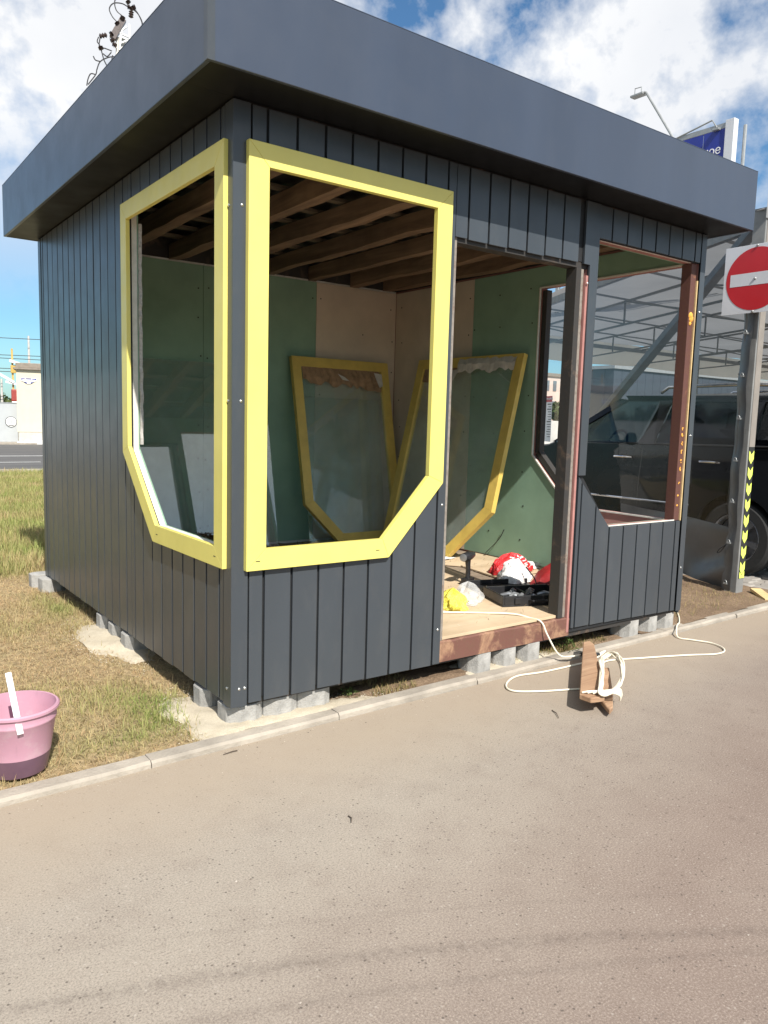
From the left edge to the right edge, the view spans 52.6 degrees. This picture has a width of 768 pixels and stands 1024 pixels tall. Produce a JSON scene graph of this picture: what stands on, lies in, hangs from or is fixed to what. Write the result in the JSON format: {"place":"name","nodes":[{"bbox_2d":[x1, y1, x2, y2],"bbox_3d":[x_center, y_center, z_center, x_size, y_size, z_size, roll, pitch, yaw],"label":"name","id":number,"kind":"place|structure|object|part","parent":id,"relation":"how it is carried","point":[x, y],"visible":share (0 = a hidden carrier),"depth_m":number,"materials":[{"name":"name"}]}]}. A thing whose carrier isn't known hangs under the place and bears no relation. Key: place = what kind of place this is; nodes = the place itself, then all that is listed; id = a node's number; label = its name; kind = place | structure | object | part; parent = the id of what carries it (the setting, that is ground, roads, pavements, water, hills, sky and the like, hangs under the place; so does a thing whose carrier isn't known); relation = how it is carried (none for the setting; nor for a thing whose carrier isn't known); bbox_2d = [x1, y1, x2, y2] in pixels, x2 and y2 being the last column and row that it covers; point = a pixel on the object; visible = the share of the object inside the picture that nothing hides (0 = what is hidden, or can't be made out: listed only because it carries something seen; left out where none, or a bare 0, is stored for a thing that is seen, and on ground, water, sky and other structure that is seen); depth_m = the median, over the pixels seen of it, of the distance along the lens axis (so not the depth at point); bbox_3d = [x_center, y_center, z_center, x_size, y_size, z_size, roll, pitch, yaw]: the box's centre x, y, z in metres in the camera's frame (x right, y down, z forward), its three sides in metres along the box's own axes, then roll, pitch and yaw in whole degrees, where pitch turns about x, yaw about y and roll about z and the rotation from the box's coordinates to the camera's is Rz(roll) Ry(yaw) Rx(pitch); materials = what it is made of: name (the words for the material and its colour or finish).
{"place":"outdoors","nodes":[
{"label":"outdoors","id":0,"kind":"place"},
{"bbox_2d":[0,442,41,444],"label":"pavement","id":1,"kind":"structure","parent":0,"point":[8,443],"depth_m":35.55,"materials":[{"name":"concrete"}]},
{"bbox_2d":[0,379,2,401],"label":"thin mast","id":2,"kind":"object","parent":1,"relation":"on","point":[1,383],"visible":0.35,"depth_m":41.81,"materials":[{"name":"concrete"}]},
{"bbox_2d":[0,402,18,441],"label":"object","id":3,"kind":"object","parent":1,"relation":"on","point":[7,433],"visible":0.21,"depth_m":36.19,"materials":[{"name":"metal"}]},
{"bbox_2d":[5,416,16,426],"bbox_3d":[-17.413,-4.211,36.248,0.500,0.500,0.020,-3,8,-36],"label":"round plate","id":4,"kind":"object","parent":3,"relation":"attached to","point":[10,421],"visible":1,"depth_m":36.24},
{"bbox_2d":[0,348,19,402],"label":"loader crane","id":5,"kind":"object","parent":1,"relation":"on","point":[13,390],"visible":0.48,"depth_m":40.10,"materials":[{"name":"metal"}]},
{"bbox_2d":[13,362,41,443],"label":"booth building","id":6,"kind":"structure","parent":1,"relation":"on","point":[29,413],"depth_m":36.04,"materials":[{"name":"tile"}]},
{"bbox_2d":[21,378,35,383],"bbox_3d":[-16.439,-6.050,35.913,0.645,0.259,0.027,-1,7,-21],"label":"wall emblem","id":7,"kind":"object","parent":6,"relation":"attached to","point":[28,380],"depth_m":35.90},
{"bbox_2d":[27,336,29,362],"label":"thin mast","id":8,"kind":"object","parent":1,"relation":"on","point":[28,338],"visible":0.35,"depth_m":41.45,"materials":[{"name":"metal"}]},
{"bbox_2d":[0,445,42,468],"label":"road","id":9,"kind":"structure","parent":0,"point":[21,456],"depth_m":26.14,"materials":[{"name":"grey asphalt"}]},
{"bbox_2d":[544,421,557,443],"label":"yard wall","id":10,"kind":"structure","parent":9,"relation":"on","point":[554,430],"depth_m":37.75,"materials":[{"name":"white concrete"}]},
{"bbox_2d":[0,467,44,575],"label":"grass","id":11,"kind":"structure","parent":0,"point":[18,546],"depth_m":10.36,"materials":[{"name":"plant"}]},
{"bbox_2d":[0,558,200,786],"bbox_3d":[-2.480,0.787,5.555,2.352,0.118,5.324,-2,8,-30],"label":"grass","id":12,"kind":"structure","parent":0,"point":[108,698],"depth_m":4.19,"materials":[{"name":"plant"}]},
{"bbox_2d":[0,569,203,789],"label":"dry grass","id":13,"kind":"structure","parent":0,"point":[76,671],"depth_m":4.48,"materials":[{"name":"brown plant"}]},
{"bbox_2d":[266,540,309,546],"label":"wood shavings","id":14,"kind":"object","parent":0,"point":[287,544],"visible":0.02,"depth_m":7.64,"materials":[{"name":"wood"}]},
{"bbox_2d":[0,474,639,789],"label":"lawn","id":15,"kind":"structure","parent":0,"point":[187,679],"depth_m":4.50,"materials":[{"name":"plant"}]},
{"bbox_2d":[0,690,59,780],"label":"bucket","id":16,"kind":"object","parent":15,"relation":"on","point":[26,754],"visible":1,"depth_m":3.24,"materials":[{"name":"pink plastic"}]},
{"bbox_2d":[5,672,23,734],"bbox_3d":[-1.514,0.784,3.179,0.110,0.238,0.024,7,9,41],"label":"mixing stick","id":17,"kind":"object","parent":16,"relation":"in","point":[13,698],"visible":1,"depth_m":3.18,"materials":[{"name":"white plastic"}]},
{"bbox_2d":[29,571,46,587],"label":"paving block","id":18,"kind":"structure","parent":15,"relation":"on","point":[33,579],"depth_m":6.78,"materials":[{"name":"concrete"}]},
{"bbox_2d":[38,576,65,592],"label":"paving block","id":19,"kind":"structure","parent":15,"relation":"on","point":[46,584],"depth_m":6.63,"materials":[{"name":"concrete"}]},
{"bbox_2d":[96,612,109,628],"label":"paving block","id":20,"kind":"structure","parent":15,"relation":"on","point":[102,621],"depth_m":5.48,"materials":[{"name":"concrete"}]},
{"bbox_2d":[86,0,142,85],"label":"utility pole","id":21,"kind":"object","parent":15,"relation":"on","point":[117,30],"visible":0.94,"depth_m":17.83,"materials":[{"name":"metal"}]},
{"bbox_2d":[76,624,155,663],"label":"sand","id":22,"kind":"structure","parent":15,"relation":"on","point":[97,634],"depth_m":5.08,"materials":[{"name":"beige sand"}]},
{"bbox_2d":[108,620,123,636],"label":"paving block","id":23,"kind":"structure","parent":15,"relation":"on","point":[114,629],"depth_m":5.25,"materials":[{"name":"concrete"}]},
{"bbox_2d":[121,630,147,649],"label":"paving block","id":24,"kind":"structure","parent":15,"relation":"on","point":[129,641],"depth_m":5.01,"materials":[{"name":"concrete"}]},
{"bbox_2d":[158,696,262,740],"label":"sand","id":25,"kind":"structure","parent":15,"relation":"on","point":[211,724],"depth_m":3.88,"materials":[{"name":"beige sand"}]},
{"bbox_2d":[193,681,219,706],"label":"paving block","id":26,"kind":"structure","parent":25,"relation":"on","point":[204,697],"depth_m":4.07,"materials":[{"name":"concrete"}]},
{"bbox_2d":[60,619,402,743],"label":"sand grains","id":27,"kind":"object","parent":15,"relation":"on","point":[182,686],"visible":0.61,"depth_m":4.36,"materials":[{"name":"stone"}]},
{"bbox_2d":[218,699,261,722],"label":"paving block","id":28,"kind":"structure","parent":15,"relation":"on","point":[252,711],"depth_m":3.86,"materials":[{"name":"concrete"}]},
{"bbox_2d":[2,0,757,708],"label":"kiosk","id":29,"kind":"object","parent":28,"relation":"on","point":[220,212],"visible":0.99,"depth_m":4.88,"materials":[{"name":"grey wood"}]},
{"bbox_2d":[289,356,400,541],"bbox_3d":[-0.363,-0.636,8.030,1.201,1.866,0.468,-3,8,-36],"label":"window frame","id":30,"kind":"object","parent":29,"relation":"on","point":[367,376],"visible":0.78,"depth_m":7.92,"materials":[{"name":"yellow wood"}]},
{"bbox_2d":[383,353,527,556],"bbox_3d":[0.628,-0.551,7.475,0.504,1.882,1.461,-3,8,-36],"label":"window frame","id":31,"kind":"object","parent":29,"relation":"on","point":[516,363],"visible":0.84,"depth_m":7.12,"materials":[{"name":"yellow wood"}]},
{"bbox_2d":[443,587,468,610],"bbox_3d":[0.469,0.581,5.270,0.283,0.142,0.209,-3,8,-36],"label":"plastic bag","id":32,"kind":"object","parent":29,"relation":"on","point":[455,599],"visible":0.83,"depth_m":5.22,"materials":[{"name":"yellow plastic"}]},
{"bbox_2d":[460,551,475,584],"bbox_3d":[0.658,0.435,6.061,0.072,0.261,0.222,5,8,28],"label":"cordless drill","id":33,"kind":"object","parent":29,"relation":"on","point":[467,557],"visible":0.93,"depth_m":6.03,"materials":[{"name":"black plastic"}]},
{"bbox_2d":[445,558,537,622],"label":"wood shavings","id":34,"kind":"object","parent":29,"relation":"on","point":[479,592],"visible":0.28,"depth_m":6.14,"materials":[{"name":"wood"}]},
{"bbox_2d":[485,530,503,553],"bbox_3d":[1.032,0.287,7.372,0.064,0.266,0.227,-5,9,-43],"label":"power lead","id":35,"kind":"object","parent":29,"relation":"hanging from","point":[493,544],"visible":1,"depth_m":7.37,"materials":[{"name":"black plastic"}]},
{"bbox_2d":[465,578,548,606],"bbox_3d":[0.979,0.579,5.712,0.520,0.076,0.727,0,7,-16],"label":"tool case","id":36,"kind":"object","parent":29,"relation":"on","point":[506,594],"visible":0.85,"depth_m":5.60,"materials":[{"name":"black plastic"}]},
{"bbox_2d":[488,552,532,574],"bbox_3d":[1.089,0.425,6.609,0.481,0.173,0.241,-3,8,-36],"label":"shopping bag","id":37,"kind":"object","parent":29,"relation":"on","point":[496,567],"visible":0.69,"depth_m":6.54,"materials":[{"name":"red plastic"}]},
{"bbox_2d":[497,559,531,583],"bbox_3d":[1.040,0.464,6.189,0.319,0.161,0.260,-3,8,-36],"label":"shopping bag","id":38,"kind":"object","parent":29,"relation":"on","point":[514,571],"visible":0.98,"depth_m":6.11,"materials":[{"name":"white plastic"}]},
{"bbox_2d":[528,561,540,568],"bbox_3d":[1.228,0.459,6.853,0.507,0.055,0.233,-3,8,-36],"label":"rag","id":39,"kind":"object","parent":29,"relation":"on","point":[535,564],"visible":0.22,"depth_m":6.88,"materials":[{"name":"white fabric"}]},
{"bbox_2d":[530,563,550,584],"bbox_3d":[1.351,0.478,6.099,0.424,0.202,0.332,-3,8,-36],"label":"cloth bag","id":40,"kind":"object","parent":29,"relation":"on","point":[542,576],"visible":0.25,"depth_m":6.02,"materials":[{"name":"red fabric"}]},
{"bbox_2d":[262,694,296,715],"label":"paving block","id":41,"kind":"structure","parent":15,"relation":"on","point":[281,705],"depth_m":3.97,"materials":[{"name":"concrete"}]},
{"bbox_2d":[245,695,377,729],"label":"sand","id":42,"kind":"structure","parent":15,"relation":"on","point":[271,719],"depth_m":4.04,"materials":[{"name":"beige sand"}]},
{"bbox_2d":[297,687,328,707],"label":"paving block","id":43,"kind":"structure","parent":15,"relation":"on","point":[313,698],"depth_m":4.10,"materials":[{"name":"concrete"}]},
{"bbox_2d":[449,651,558,674],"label":"sand","id":44,"kind":"structure","parent":15,"relation":"on","point":[495,666],"depth_m":4.92,"materials":[{"name":"beige sand"}]},
{"bbox_2d":[457,652,490,673],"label":"paving block","id":45,"kind":"structure","parent":44,"relation":"on","point":[477,663],"depth_m":4.78,"materials":[{"name":"concrete"}]},
{"bbox_2d":[490,646,515,665],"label":"paving block","id":46,"kind":"structure","parent":44,"relation":"on","point":[504,657],"depth_m":4.91,"materials":[{"name":"concrete"}]},
{"bbox_2d":[515,642,539,661],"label":"paving block","id":47,"kind":"structure","parent":44,"relation":"on","point":[528,652],"depth_m":5.03,"materials":[{"name":"concrete"}]},
{"bbox_2d":[548,637,579,651],"bbox_3d":[1.234,0.901,5.294,0.218,0.098,0.215,-3,8,-36],"label":"weed","id":48,"kind":"object","parent":15,"relation":"on","point":[567,644],"visible":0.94,"depth_m":5.32,"materials":[{"name":"green plant"}]},
{"bbox_2d":[638,575,767,633],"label":"dirt strip","id":49,"kind":"object","parent":15,"relation":"on","point":[701,612],"visible":0.2,"depth_m":6.96,"materials":[{"name":"brown soil"}]},
{"bbox_2d":[355,581,754,696],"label":"dry grass","id":50,"kind":"structure","parent":49,"relation":"on","point":[542,650],"depth_m":5.35,"materials":[{"name":"brown plant"}]},
{"bbox_2d":[638,616,656,633],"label":"paving block","id":51,"kind":"structure","parent":49,"relation":"on","point":[649,624],"depth_m":5.82,"materials":[{"name":"concrete"}]},
{"bbox_2d":[656,612,673,628],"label":"paving block","id":52,"kind":"structure","parent":49,"relation":"on","point":[666,621],"depth_m":5.94,"materials":[{"name":"concrete"}]},
{"bbox_2d":[750,588,767,599],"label":"timber offcut","id":53,"kind":"object","parent":49,"relation":"on","point":[760,593],"visible":1,"depth_m":7.20,"materials":[{"name":"yellow wood"}]},
{"bbox_2d":[0,610,767,1023],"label":"driveway","id":54,"kind":"structure","parent":0,"point":[442,804],"depth_m":2.71,"materials":[{"name":"grey asphalt"}]},
{"bbox_2d":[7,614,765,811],"bbox_3d":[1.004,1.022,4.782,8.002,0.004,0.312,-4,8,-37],"label":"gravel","id":55,"kind":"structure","parent":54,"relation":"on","point":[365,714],"depth_m":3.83,"materials":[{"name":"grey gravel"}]},
{"bbox_2d":[443,611,724,700],"bbox_3d":[1.670,0.801,5.499,3.229,0.310,1.621,-3,8,-36],"label":"extension cord","id":56,"kind":"object","parent":54,"relation":"on","point":[616,689],"visible":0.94,"depth_m":4.83,"materials":[{"name":"white plastic"}]},
{"bbox_2d":[579,641,612,713],"bbox_3d":[1.279,0.974,4.668,0.181,0.108,1.071,3,7,15],"label":"cord board","id":57,"kind":"object","parent":54,"relation":"on","point":[590,668],"visible":0.82,"depth_m":4.50,"materials":[{"name":"brown wood"}]},
{"bbox_2d":[0,0,767,399],"label":"sky","id":58,"kind":"structure","parent":0,"point":[699,62],"materials":[{"name":"blue"}]},
{"bbox_2d":[9,628,766,1022],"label":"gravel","id":59,"kind":"structure","parent":0,"point":[421,862],"depth_m":2.97,"materials":[{"name":"grey gravel"}]},
{"bbox_2d":[329,663,466,699],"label":"earth","id":60,"kind":"structure","parent":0,"point":[426,675],"depth_m":4.61,"materials":[{"name":"brown soil"}]},
{"bbox_2d":[338,687,359,698],"bbox_3d":[-0.194,0.995,4.311,0.132,0.064,0.130,-3,8,-36],"label":"weed","id":61,"kind":"object","parent":60,"relation":"on","point":[349,692],"visible":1,"depth_m":4.32,"materials":[{"name":"green plant"}]},
{"bbox_2d":[539,628,621,650],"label":"earth","id":62,"kind":"structure","parent":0,"point":[604,633],"depth_m":5.58,"materials":[{"name":"brown soil"}]},
{"bbox_2d":[607,620,638,637],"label":"paving block","id":63,"kind":"structure","parent":62,"relation":"on","point":[627,630],"depth_m":5.69,"materials":[{"name":"concrete"}]},
{"bbox_2d":[588,365,767,441],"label":"metal hall","id":64,"kind":"structure","parent":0,"point":[633,419],"depth_m":36.73,"materials":[{"name":"grey metal"}]},
{"bbox_2d":[683,569,767,585],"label":"yard","id":65,"kind":"structure","parent":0,"point":[759,583],"depth_m":8.11,"materials":[{"name":"grey concrete"}]},
{"bbox_2d":[544,383,767,574],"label":"parked suv","id":66,"kind":"object","parent":65,"relation":"on","point":[631,473],"visible":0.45,"depth_m":8.70,"materials":[{"name":"black paint"}]},
{"bbox_3d":[3.565,-0.989,8.657,0.178,0.506,1.090,-3,8,-36],"label":"rear side window","id":67,"kind":"part","parent":66,"relation":"part of","materials":[{"name":"black glass"}]},
{"bbox_3d":[4.945,-1.069,9.665,0.178,0.506,1.090,-3,8,-36],"label":"rear side window","id":68,"kind":"part","parent":66,"relation":"part of","materials":[{"name":"glass"}]},
{"bbox_3d":[4.122,-0.892,7.906,0.166,0.472,0.610,-3,8,-36],"label":"quarter window","id":69,"kind":"part","parent":66,"relation":"part of","materials":[{"name":"black glass"}]},
{"bbox_2d":[549,201,767,592],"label":"car wash tent","id":70,"kind":"object","parent":65,"relation":"on","point":[714,554],"visible":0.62,"depth_m":9.65,"materials":[{"name":"metal"}]},
{"bbox_2d":[545,396,552,441],"bbox_3d":[2.465,-1.397,11.644,0.009,0.680,0.255,0,7,-10],"label":"notice sheet","id":71,"kind":"object","parent":70,"relation":"attached to","point":[548,418],"visible":0.88,"depth_m":11.64,"materials":[{"name":"white paper"}]},
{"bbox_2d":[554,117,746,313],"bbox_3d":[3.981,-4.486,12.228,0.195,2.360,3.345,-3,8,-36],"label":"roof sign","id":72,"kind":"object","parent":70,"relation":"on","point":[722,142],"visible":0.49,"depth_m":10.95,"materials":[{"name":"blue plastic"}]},
{"bbox_2d":[630,87,673,136],"bbox_3d":[4.111,-6.050,11.826,0.120,0.986,0.835,-3,8,-36],"label":"floodlight","id":73,"kind":"object","parent":72,"relation":"on","point":[639,95],"visible":0.95,"depth_m":11.84,"materials":[{"name":"grey metal"}]},
{"bbox_2d":[677,120,720,138],"bbox_3d":[4.544,-5.524,11.241,0.120,0.182,0.722,-3,8,-36],"label":"floodlight","id":74,"kind":"object","parent":72,"relation":"attached to","point":[716,129],"visible":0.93,"depth_m":11.12,"materials":[{"name":"grey metal"}]},
{"bbox_2d":[721,242,767,315],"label":"no entry sign","id":75,"kind":"object","parent":70,"relation":"attached to","point":[745,288],"visible":1,"depth_m":7.00,"materials":[{"name":"metal"}]},
{"bbox_2d":[743,567,767,588],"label":"cobbled paving","id":76,"kind":"structure","parent":0,"point":[749,580],"depth_m":8.06,"materials":[{"name":"grey stone"}]},
{"label":"ground","id":77,"kind":"structure","parent":0,"visible":0},
{"bbox_2d":[0,393,11,401],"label":"tree","id":78,"kind":"object","parent":77,"relation":"on","point":[6,398],"visible":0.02,"depth_m":43.01,"materials":[{"name":"green plant"}]},
{"bbox_2d":[0,602,767,807],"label":"kerb","id":79,"kind":"structure","parent":77,"relation":"on","point":[41,788],"depth_m":3.94,"materials":[{"name":"concrete"}]},
{"bbox_2d":[547,373,560,420],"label":"apartment block","id":80,"kind":"structure","parent":77,"relation":"on","point":[553,386],"depth_m":94.90,"materials":[{"name":"beige concrete"}]},
{"bbox_2d":[553,381,556,390],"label":"window","id":81,"kind":"structure","parent":80,"relation":"in","point":[554,382],"depth_m":94.93,"materials":[{"name":"grey glass"}]},
{"bbox_2d":[551,401,558,420],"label":"tree","id":82,"kind":"object","parent":77,"relation":"on","point":[554,411],"visible":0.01,"depth_m":40.12,"materials":[{"name":"green plant"}]}
]}

